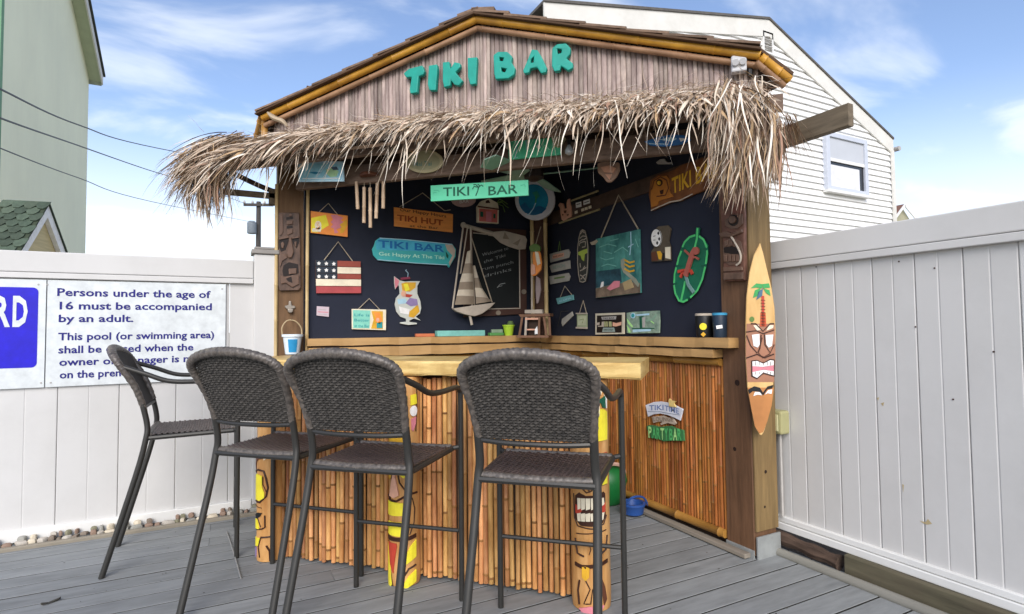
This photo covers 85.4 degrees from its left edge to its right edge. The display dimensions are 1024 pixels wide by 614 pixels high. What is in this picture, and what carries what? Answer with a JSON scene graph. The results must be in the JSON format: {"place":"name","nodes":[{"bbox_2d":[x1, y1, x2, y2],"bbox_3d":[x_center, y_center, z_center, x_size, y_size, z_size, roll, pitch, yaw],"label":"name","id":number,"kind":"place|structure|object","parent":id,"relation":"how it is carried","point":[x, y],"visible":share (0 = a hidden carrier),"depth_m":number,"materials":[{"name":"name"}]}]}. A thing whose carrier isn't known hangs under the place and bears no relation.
{"place":"outdoors","nodes":[
{"label":"outdoors","id":0,"kind":"place"},
{"bbox_2d":[0,88,272,169],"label":"overhead wire","id":1,"kind":"object","parent":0,"point":[73,122],"visible":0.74,"depth_m":8.89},
{"bbox_2d":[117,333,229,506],"bbox_3d":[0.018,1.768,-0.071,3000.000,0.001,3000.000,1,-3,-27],"label":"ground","id":2,"kind":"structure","parent":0,"point":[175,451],"depth_m":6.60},
{"bbox_2d":[0,200,67,252],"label":"shed roof","id":3,"kind":"structure","parent":2,"relation":"on","point":[29,226],"depth_m":8.23,"materials":[{"name":"green paint"}]},
{"bbox_2d":[0,0,105,252],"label":"cream building","id":4,"kind":"structure","parent":2,"relation":"on","point":[51,60],"depth_m":13.11,"materials":[{"name":"paint"}]},
{"bbox_2d":[0,246,278,544],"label":"vinyl fence","id":5,"kind":"object","parent":2,"relation":"on","point":[65,464],"visible":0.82,"depth_m":3.75,"materials":[{"name":"white plastic"}]},
{"bbox_2d":[0,279,46,388],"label":"lifeguard sign","id":6,"kind":"object","parent":5,"relation":"attached to","point":[22,327],"visible":1,"depth_m":3.54,"materials":[{"name":"blue plastic"}]},
{"bbox_2d":[45,280,225,386],"bbox_3d":[-2.564,0.176,3.833,1.038,0.697,0.009,1,-3,-27],"label":"pool sign","id":7,"kind":"object","parent":5,"relation":"attached to","point":[171,326],"visible":0.91,"depth_m":3.79,"materials":[{"name":"white plastic"}]},
{"bbox_2d":[243,200,269,246],"bbox_3d":[-14.175,-1.430,30.918,1.540,9.155,0.527,1,-3,-39],"label":"utility pole","id":8,"kind":"object","parent":2,"relation":"on","point":[253,228],"visible":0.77,"depth_m":31.00,"materials":[{"name":"grey wood"}]},
{"bbox_2d":[0,117,244,203],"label":"overhead wire","id":9,"kind":"object","parent":8,"relation":"attached to","point":[1,118],"visible":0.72,"depth_m":8.79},
{"bbox_2d":[0,148,254,222],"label":"overhead wire","id":10,"kind":"object","parent":8,"relation":"attached to","point":[90,182],"visible":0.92,"depth_m":9.65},
{"bbox_2d":[529,0,900,241],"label":"white house","id":11,"kind":"structure","parent":2,"relation":"on","point":[845,180],"depth_m":10.03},
{"bbox_2d":[822,133,871,198],"bbox_3d":[6.309,-2.663,10.451,1.300,1.130,0.125,1,-3,-27],"label":"window","id":12,"kind":"structure","parent":11,"relation":"in","point":[841,179],"depth_m":10.42,"materials":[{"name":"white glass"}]},
{"bbox_2d":[896,204,916,220],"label":"distant house","id":13,"kind":"structure","parent":2,"relation":"on","point":[901,214],"depth_m":46.07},
{"bbox_2d":[0,504,919,613],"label":"deck","id":14,"kind":"structure","parent":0,"point":[671,570],"depth_m":2.89,"materials":[{"name":"grey wood"}]},
{"bbox_2d":[41,597,60,604],"bbox_3d":[-2.264,1.442,2.723,0.020,0.011,0.079,-2,-3,36],"label":"fallen leaf","id":15,"kind":"object","parent":14,"relation":"on","point":[43,603],"visible":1,"depth_m":2.72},
{"bbox_2d":[0,504,256,552],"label":"stone edging","id":16,"kind":"object","parent":14,"relation":"on","point":[22,543],"visible":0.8,"depth_m":3.64,"materials":[{"name":"beige stone"}]},
{"bbox_2d":[98,344,239,579],"bbox_3d":[-2.049,0.851,3.382,0.693,1.259,0.606,1,-3,-27],"label":"bar stool","id":17,"kind":"object","parent":14,"relation":"on","point":[128,365],"visible":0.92,"depth_m":3.25,"materials":[{"name":"grey wicker"}]},
{"bbox_2d":[226,531,241,578],"bbox_3d":[-1.662,1.464,3.308,0.010,0.008,0.814,1,-3,-32],"label":"thin cord","id":18,"kind":"object","parent":14,"relation":"on","point":[233,553],"visible":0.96,"depth_m":3.29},
{"bbox_2d":[255,422,282,561],"bbox_3d":[-1.420,0.926,3.258,0.156,1.071,0.157,1,-3,-27],"label":"tiki pole","id":19,"kind":"object","parent":14,"relation":"on","point":[262,514],"visible":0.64,"depth_m":3.19,"materials":[{"name":"beige wood"}]},
{"bbox_2d":[176,346,363,613],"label":"bar stool","id":20,"kind":"object","parent":14,"relation":"on","point":[237,384],"visible":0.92,"depth_m":2.60,"materials":[{"name":"black wicker"}]},
{"bbox_2d":[282,347,464,613],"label":"bar stool","id":21,"kind":"object","parent":14,"relation":"on","point":[335,389],"visible":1,"depth_m":2.32,"materials":[{"name":"black wicker"}]},
{"bbox_2d":[388,375,420,587],"bbox_3d":[-0.572,0.913,2.941,0.172,1.089,0.170,1,-3,-27],"label":"tiki pole","id":22,"kind":"object","parent":14,"relation":"on","point":[395,511],"visible":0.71,"depth_m":2.88,"materials":[{"name":"beige wood"}]},
{"bbox_2d":[272,355,648,595],"bbox_3d":[-0.454,0.867,3.164,2.394,1.146,0.590,-1,-2,18],"label":"bar counter","id":23,"kind":"object","parent":14,"relation":"on","point":[537,511],"visible":0.42,"depth_m":2.93,"materials":[{"name":"brown wood"}]},
{"bbox_2d":[142,6,853,559],"bbox_3d":[-0.508,-0.264,3.613,3.521,3.467,3.625,1,-3,-27],"label":"tiki hut","id":24,"kind":"object","parent":14,"relation":"on","point":[464,94],"visible":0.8,"depth_m":3.75,"materials":[{"name":"brown wood"}]},
{"bbox_2d":[278,213,300,290],"bbox_3d":[-1.710,-0.430,4.269,0.164,0.611,0.044,1,-3,-27],"label":"carved mask","id":25,"kind":"object","parent":24,"relation":"attached to","point":[289,262],"visible":1,"depth_m":4.26,"materials":[{"name":"brown wood"}]},
{"bbox_2d":[285,301,294,312],"bbox_3d":[-1.703,0.000,4.258,0.077,0.092,0.035,1,-3,-27],"label":"bottle opener","id":26,"kind":"object","parent":24,"relation":"attached to","point":[289,307],"visible":1,"depth_m":4.26,"materials":[{"name":"metal"}]},
{"bbox_2d":[281,319,302,353],"bbox_3d":[-1.663,0.222,4.198,0.155,0.267,0.153,1,-3,-27],"label":"white pail","id":27,"kind":"object","parent":24,"relation":"hanging from","point":[292,343],"visible":0.98,"depth_m":4.15,"materials":[{"name":"plastic"}]},
{"bbox_2d":[298,161,344,181],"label":"ocean sign","id":28,"kind":"object","parent":24,"relation":"attached to","point":[333,173],"visible":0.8,"depth_m":4.07,"materials":[{"name":"blue wood"}]},
{"bbox_2d":[316,306,328,316],"bbox_3d":[-1.499,0.036,4.396,0.096,0.085,0.004,1,-3,-27],"label":"card","id":29,"kind":"object","parent":24,"relation":"attached to","point":[322,311],"visible":1,"depth_m":4.39,"materials":[{"name":"paper"}]},
{"bbox_2d":[311,203,347,236],"bbox_3d":[-1.462,-0.701,4.440,0.285,0.264,0.018,1,-3,-27],"label":"beach sign","id":30,"kind":"object","parent":24,"relation":"hanging from","point":[336,224],"visible":1,"depth_m":4.43,"materials":[{"name":"orange paint"}]},
{"bbox_2d":[315,242,360,292],"bbox_3d":[-1.394,-0.317,4.459,0.356,0.424,0.016,1,-3,-27],"label":"flag sign","id":31,"kind":"object","parent":24,"relation":"attached to","point":[338,276],"visible":1,"depth_m":4.45,"materials":[{"name":"multicoloured wood"}]},
{"bbox_2d":[351,298,385,329],"bbox_3d":[-1.174,0.059,4.555,0.281,0.264,0.016,1,-3,-27],"label":"beach plaque","id":32,"kind":"object","parent":24,"relation":"attached to","point":[369,319],"visible":1,"depth_m":4.55,"materials":[{"name":"beige paint"}]},
{"bbox_2d":[355,171,384,227],"bbox_3d":[-1.036,-0.781,4.044,0.218,0.408,0.148,0,-2,-14],"label":"wind chime","id":33,"kind":"object","parent":24,"relation":"hanging from","point":[366,174],"visible":0.97,"depth_m":4.03,"materials":[{"name":"brown wood"}]},
{"bbox_2d":[394,269,420,324],"bbox_3d":[-0.885,-0.084,4.709,0.234,0.473,0.016,1,-3,-27],"label":"cocktail cutout","id":34,"kind":"object","parent":24,"relation":"attached to","point":[407,304],"visible":1,"depth_m":4.70,"materials":[{"name":"multicoloured paint"}]},
{"bbox_2d":[372,238,455,267],"bbox_3d":[-0.828,-0.463,4.753,0.739,0.224,0.020,1,-3,-27],"label":"surfboard sign","id":35,"kind":"object","parent":24,"relation":"attached to","point":[407,251],"visible":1,"depth_m":4.74,"materials":[{"name":"blue wood"}]},
{"bbox_2d":[394,193,452,231],"bbox_3d":[-0.762,-0.827,4.806,0.530,0.328,0.015,1,-3,-27],"label":"tiki house sign","id":36,"kind":"object","parent":24,"relation":"attached to","point":[421,219],"visible":0.99,"depth_m":4.79,"materials":[{"name":"orange wood"}]},
{"bbox_2d":[405,150,443,172],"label":"oval sign","id":37,"kind":"object","parent":24,"relation":"attached to","point":[435,161],"visible":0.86,"depth_m":3.88,"materials":[{"name":"beige wood"}]},
{"bbox_2d":[415,333,434,336],"bbox_3d":[-0.741,0.239,4.719,0.163,0.027,0.050,1,-3,-27],"label":"orange tray","id":38,"kind":"object","parent":24,"relation":"on","point":[426,335],"visible":1,"depth_m":4.70,"materials":[{"name":"plastic"}]},
{"bbox_2d":[435,330,484,336],"bbox_3d":[-0.454,0.231,4.873,0.447,0.050,0.070,1,-3,-27],"label":"aqua board","id":39,"kind":"object","parent":24,"relation":"on","point":[462,333],"visible":0.97,"depth_m":4.84,"materials":[{"name":"teal wood"}]},
{"bbox_2d":[451,199,475,206],"bbox_3d":[-0.433,-0.962,4.979,0.238,0.133,0.011,1,-3,-27],"label":"round plaque","id":40,"kind":"object","parent":24,"relation":"attached to","point":[464,203],"visible":0.62,"depth_m":4.97,"materials":[{"name":"white paint"}]},
{"bbox_2d":[452,226,494,324],"bbox_3d":[-0.341,-0.277,4.903,0.402,0.875,0.050,1,-3,-27],"label":"sailboat model","id":41,"kind":"object","parent":24,"relation":"hanging from","point":[466,292],"visible":1,"depth_m":4.87,"materials":[{"name":"wood"},{"name":"canvas cloth"},{"name":"jute rope"}]},
{"bbox_2d":[431,180,528,201],"bbox_3d":[-0.231,-0.801,3.813,0.718,0.130,0.018,-1,-2,18],"label":"tiki bar plank","id":42,"kind":"object","parent":24,"relation":"hanging from","point":[467,191],"visible":1,"depth_m":3.80,"materials":[{"name":"teal wood"}]},
{"bbox_2d":[476,198,508,223],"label":"decorative sign","id":43,"kind":"object","parent":24,"relation":"attached to","point":[487,211],"visible":1,"depth_m":5.06,"materials":[{"name":"beige paint"}]},
{"bbox_2d":[463,227,526,316],"bbox_3d":[-0.148,-0.319,5.091,0.641,0.828,0.026,1,-3,-27],"label":"chalkboard","id":44,"kind":"object","parent":24,"relation":"attached to","point":[503,266],"visible":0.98,"depth_m":5.10,"materials":[{"name":"slate"},{"name":"dark brown wood"}]},
{"bbox_2d":[461,222,526,249],"bbox_3d":[-0.157,-0.644,5.070,0.669,0.214,0.040,1,-3,-27],"label":"wooden paddle","id":45,"kind":"object","parent":44,"relation":"on","point":[514,240],"visible":0.98,"depth_m":5.12,"materials":[{"name":"brown wood"}]},
{"bbox_2d":[488,333,503,335],"bbox_3d":[-0.146,0.245,5.013,0.139,0.027,0.050,1,-3,-27],"label":"green box","id":46,"kind":"object","parent":24,"relation":"on","point":[495,334],"visible":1,"depth_m":4.99,"materials":[{"name":"green"}]},
{"bbox_2d":[491,329,502,332],"bbox_3d":[-0.138,0.232,5.067,0.111,0.056,0.028,1,-3,-27],"label":"grey box","id":47,"kind":"object","parent":46,"relation":"on","point":[496,330],"visible":0.56,"depth_m":5.05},
{"bbox_2d":[502,321,514,334],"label":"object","id":48,"kind":"object","parent":24,"relation":"on","point":[508,328],"visible":1,"depth_m":5.04,"materials":[{"name":"plastic"}]},
{"bbox_2d":[516,309,552,337],"bbox_3d":[0.209,0.149,4.962,0.315,0.250,0.140,-1,-2,18],"label":"tiki hut lantern","id":49,"kind":"object","parent":24,"relation":"on","point":[533,329],"visible":1,"depth_m":4.91,"materials":[{"name":"brown wood"}]},
{"bbox_2d":[515,181,555,220],"bbox_3d":[0.210,-0.975,5.050,0.377,0.374,0.038,-1,-2,18],"label":"wave clock","id":50,"kind":"object","parent":24,"relation":"attached to","point":[538,203],"visible":0.73,"depth_m":5.03,"materials":[{"name":"blue paint"}]},
{"bbox_2d":[505,136,565,159],"bbox_3d":[0.150,-1.058,3.636,0.420,0.152,0.034,-1,-2,18],"label":"green plank sign","id":51,"kind":"object","parent":24,"relation":"attached to","point":[521,152],"visible":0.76,"depth_m":3.64,"materials":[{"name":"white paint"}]},
{"bbox_2d":[529,227,541,309],"bbox_3d":[0.217,-0.352,5.016,0.115,0.754,0.040,-1,-2,18],"label":"hanging parrot","id":52,"kind":"object","parent":24,"relation":"hanging from","point":[536,265],"visible":1,"depth_m":5.00,"materials":[{"name":"orange paint"}]},
{"bbox_2d":[481,154,597,191],"bbox_3d":[0.144,-1.086,4.033,0.841,0.370,0.736,0,-2,-13],"label":"ceiling fan","id":53,"kind":"object","parent":24,"relation":"hanging from","point":[530,175],"visible":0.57,"depth_m":3.91},
{"bbox_2d":[549,241,570,283],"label":"arrow boards","id":54,"kind":"object","parent":24,"relation":"attached to","point":[561,266],"visible":1,"depth_m":5.05,"materials":[{"name":"brown paint"}]},
{"bbox_2d":[556,286,573,303],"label":"teal hanging sign","id":55,"kind":"object","parent":24,"relation":"hanging from","point":[560,300],"visible":1,"depth_m":4.96,"materials":[{"name":"wood"}]},
{"bbox_2d":[558,311,573,325],"bbox_3d":[0.476,0.104,4.967,0.012,0.136,0.264,1,-3,-27],"label":"white arrow","id":56,"kind":"object","parent":24,"relation":"attached to","point":[567,318],"visible":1,"depth_m":4.94,"materials":[{"name":"grey paint"}]},
{"bbox_2d":[565,135,573,154],"bbox_3d":[0.365,-1.089,3.551,0.056,0.235,0.056,1,-3,-27],"label":"glass bulb","id":57,"kind":"object","parent":24,"relation":"hanging from","point":[569,150],"visible":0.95,"depth_m":3.53,"materials":[{"name":"clear glass"}]},
{"bbox_2d":[558,190,599,223],"bbox_3d":[0.570,-0.870,4.792,0.022,0.205,0.624,1,-3,-27],"label":"bamboo tiki sign","id":58,"kind":"object","parent":24,"relation":"attached to","point":[566,213],"visible":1,"depth_m":4.83,"materials":[{"name":"black paint"}]},
{"bbox_2d":[576,300,587,328],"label":"scroll sign","id":59,"kind":"object","parent":24,"relation":"attached to","point":[582,320],"visible":1,"depth_m":4.72,"materials":[{"name":"beige wood"}]},
{"bbox_2d":[577,229,589,282],"bbox_3d":[0.607,-0.435,4.718,0.016,0.456,0.168,1,-3,-27],"label":"mini surfboard","id":60,"kind":"object","parent":24,"relation":"attached to","point":[583,250],"visible":1,"depth_m":4.71,"materials":[{"name":"grey wood"}]},
{"bbox_2d":[597,161,619,182],"bbox_3d":[0.652,-0.913,3.742,0.153,0.144,0.042,-1,-2,18],"label":"shell mask","id":61,"kind":"object","parent":24,"relation":"hanging from","point":[607,172],"visible":0.99,"depth_m":3.73,"materials":[{"name":"brown wood"}]},
{"bbox_2d":[595,313,624,334],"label":"framed bar sign","id":62,"kind":"object","parent":24,"relation":"on","point":[609,323],"visible":1,"depth_m":4.36,"materials":[{"name":"grey paint"}]},
{"bbox_2d":[590,194,641,297],"bbox_3d":[0.798,-0.476,4.337,0.024,0.787,0.611,1,-3,-27],"label":"sea picture","id":63,"kind":"object","parent":24,"relation":"attached to","point":[618,265],"visible":1,"depth_m":4.27,"materials":[{"name":"teal paint"}]},
{"bbox_2d":[627,311,660,333],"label":"leafy sign","id":64,"kind":"object","parent":24,"relation":"on","point":[644,322],"visible":1,"depth_m":4.01,"materials":[{"name":"green paint"}]},
{"bbox_2d":[651,225,671,261],"bbox_3d":[1.039,-0.440,3.870,0.018,0.253,0.201,1,-3,-27],"label":"team plaque","id":65,"kind":"object","parent":24,"relation":"attached to","point":[661,244],"visible":1,"depth_m":3.86,"materials":[{"name":"white paint"}]},
{"bbox_2d":[656,159,671,163],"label":"pelican sign","id":66,"kind":"object","parent":24,"relation":"attached to","point":[662,161],"visible":1,"depth_m":3.85,"materials":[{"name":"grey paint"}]},
{"bbox_2d":[646,399,684,440],"bbox_3d":[1.042,0.772,3.807,0.020,0.300,0.373,1,-3,-27],"label":"tiki bar cutout","id":67,"kind":"object","parent":24,"relation":"attached to","point":[669,433],"visible":1,"depth_m":3.79},
{"bbox_2d":[645,134,690,146],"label":"blue board sign","id":68,"kind":"object","parent":24,"relation":"attached to","point":[677,140],"visible":0.97,"depth_m":3.38,"materials":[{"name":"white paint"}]},
{"bbox_2d":[649,156,721,210],"bbox_3d":[1.136,-0.819,3.676,0.030,0.248,0.672,1,-3,-27],"label":"carved tiki sign","id":69,"kind":"object","parent":24,"relation":"attached to","point":[672,186],"visible":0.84,"depth_m":3.69,"materials":[{"name":"brown paint"}]},
{"bbox_2d":[673,228,707,302],"bbox_3d":[1.159,-0.270,3.620,0.030,0.480,0.311,1,-3,-27],"label":"leaf lizard","id":70,"kind":"object","parent":24,"relation":"attached to","point":[690,268],"visible":1,"depth_m":3.61,"materials":[{"name":"green paint"}]},
{"bbox_2d":[695,313,711,336],"bbox_3d":[1.198,0.115,3.463,0.108,0.149,0.106,1,-3,-27],"label":"tumbler","id":71,"kind":"object","parent":24,"relation":"on","point":[703,321],"visible":0.95,"depth_m":3.42,"materials":[{"name":"black paint"}]},
{"bbox_2d":[712,313,726,337],"bbox_3d":[1.254,0.110,3.351,0.092,0.149,0.088,1,-3,-27],"label":"tumbler","id":72,"kind":"object","parent":24,"relation":"on","point":[719,321],"visible":1,"depth_m":3.32,"materials":[{"name":"blue paint"}]},
{"bbox_2d":[719,187,746,281],"bbox_3d":[1.302,-0.444,3.285,0.046,0.590,0.181,1,-3,-27],"label":"carved mask","id":73,"kind":"object","parent":24,"relation":"attached to","point":[733,234],"visible":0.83,"depth_m":3.26,"materials":[{"name":"brown wood"}]},
{"bbox_2d":[731,56,751,77],"bbox_3d":[1.320,-1.407,3.190,0.113,0.152,0.092,-1,-2,18],"label":"flood light","id":74,"kind":"object","parent":24,"relation":"attached to","point":[735,68],"visible":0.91,"depth_m":3.18,"materials":[{"name":"white plastic"}]},
{"bbox_2d":[745,244,775,434],"bbox_3d":[1.404,0.178,3.137,0.160,1.083,0.032,-1,-2,18],"label":"tiki surfboard","id":75,"kind":"object","parent":24,"relation":"attached to","point":[760,333],"visible":1,"depth_m":3.13,"materials":[{"name":"orange paint"}]},
{"bbox_2d":[775,409,788,515],"bbox_3d":[1.582,0.924,3.287,0.090,0.624,0.096,1,-3,-27],"label":"outlet box","id":76,"kind":"object","parent":24,"relation":"attached to","point":[782,421],"visible":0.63,"depth_m":3.27,"materials":[{"name":"plastic"}]},
{"bbox_2d":[456,347,627,613],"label":"bar stool","id":77,"kind":"object","parent":14,"relation":"on","point":[530,394],"visible":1,"depth_m":2.09,"materials":[{"name":"black wicker"}]},
{"bbox_2d":[570,378,610,613],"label":"tiki pole","id":78,"kind":"object","parent":14,"relation":"on","point":[582,530],"visible":0.54,"depth_m":2.60,"materials":[{"name":"beige wood"}]},
{"bbox_2d":[609,462,626,505],"bbox_3d":[0.711,1.272,4.228,0.330,0.418,0.330,1,-3,-27],"label":"green toy bin","id":79,"kind":"object","parent":14,"relation":"on","point":[614,488],"visible":0.16,"depth_m":4.09,"materials":[{"name":"plastic"}]},
{"bbox_2d":[626,495,647,516],"bbox_3d":[0.850,1.387,3.912,0.174,0.157,0.190,-2,-3,34],"label":"blue toy","id":80,"kind":"object","parent":14,"relation":"on","point":[635,507],"visible":0.86,"depth_m":3.85,"materials":[{"name":"plastic"}]},
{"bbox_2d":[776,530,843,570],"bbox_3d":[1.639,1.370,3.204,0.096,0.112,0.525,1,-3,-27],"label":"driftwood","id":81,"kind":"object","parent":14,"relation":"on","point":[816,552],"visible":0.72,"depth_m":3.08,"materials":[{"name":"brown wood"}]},
{"bbox_2d":[776,548,948,613],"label":"edge moulding","id":82,"kind":"object","parent":14,"relation":"on","point":[899,599],"visible":0.95,"depth_m":2.78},
{"bbox_2d":[844,553,1016,613],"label":"landscape timber","id":83,"kind":"object","parent":14,"relation":"on","point":[944,599],"visible":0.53,"depth_m":2.62,"materials":[{"name":"brown wood"}]},
{"bbox_2d":[770,200,1023,613],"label":"vinyl fence","id":84,"kind":"object","parent":83,"relation":"on","point":[899,372],"visible":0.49,"depth_m":2.70,"materials":[{"name":"white plastic"}]},
{"bbox_2d":[85,0,1023,332],"label":"sky","id":85,"kind":"structure","parent":0,"point":[945,78],"materials":[{"name":"blue"}]},
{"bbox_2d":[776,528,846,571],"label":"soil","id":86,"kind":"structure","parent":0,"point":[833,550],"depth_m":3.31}
]}

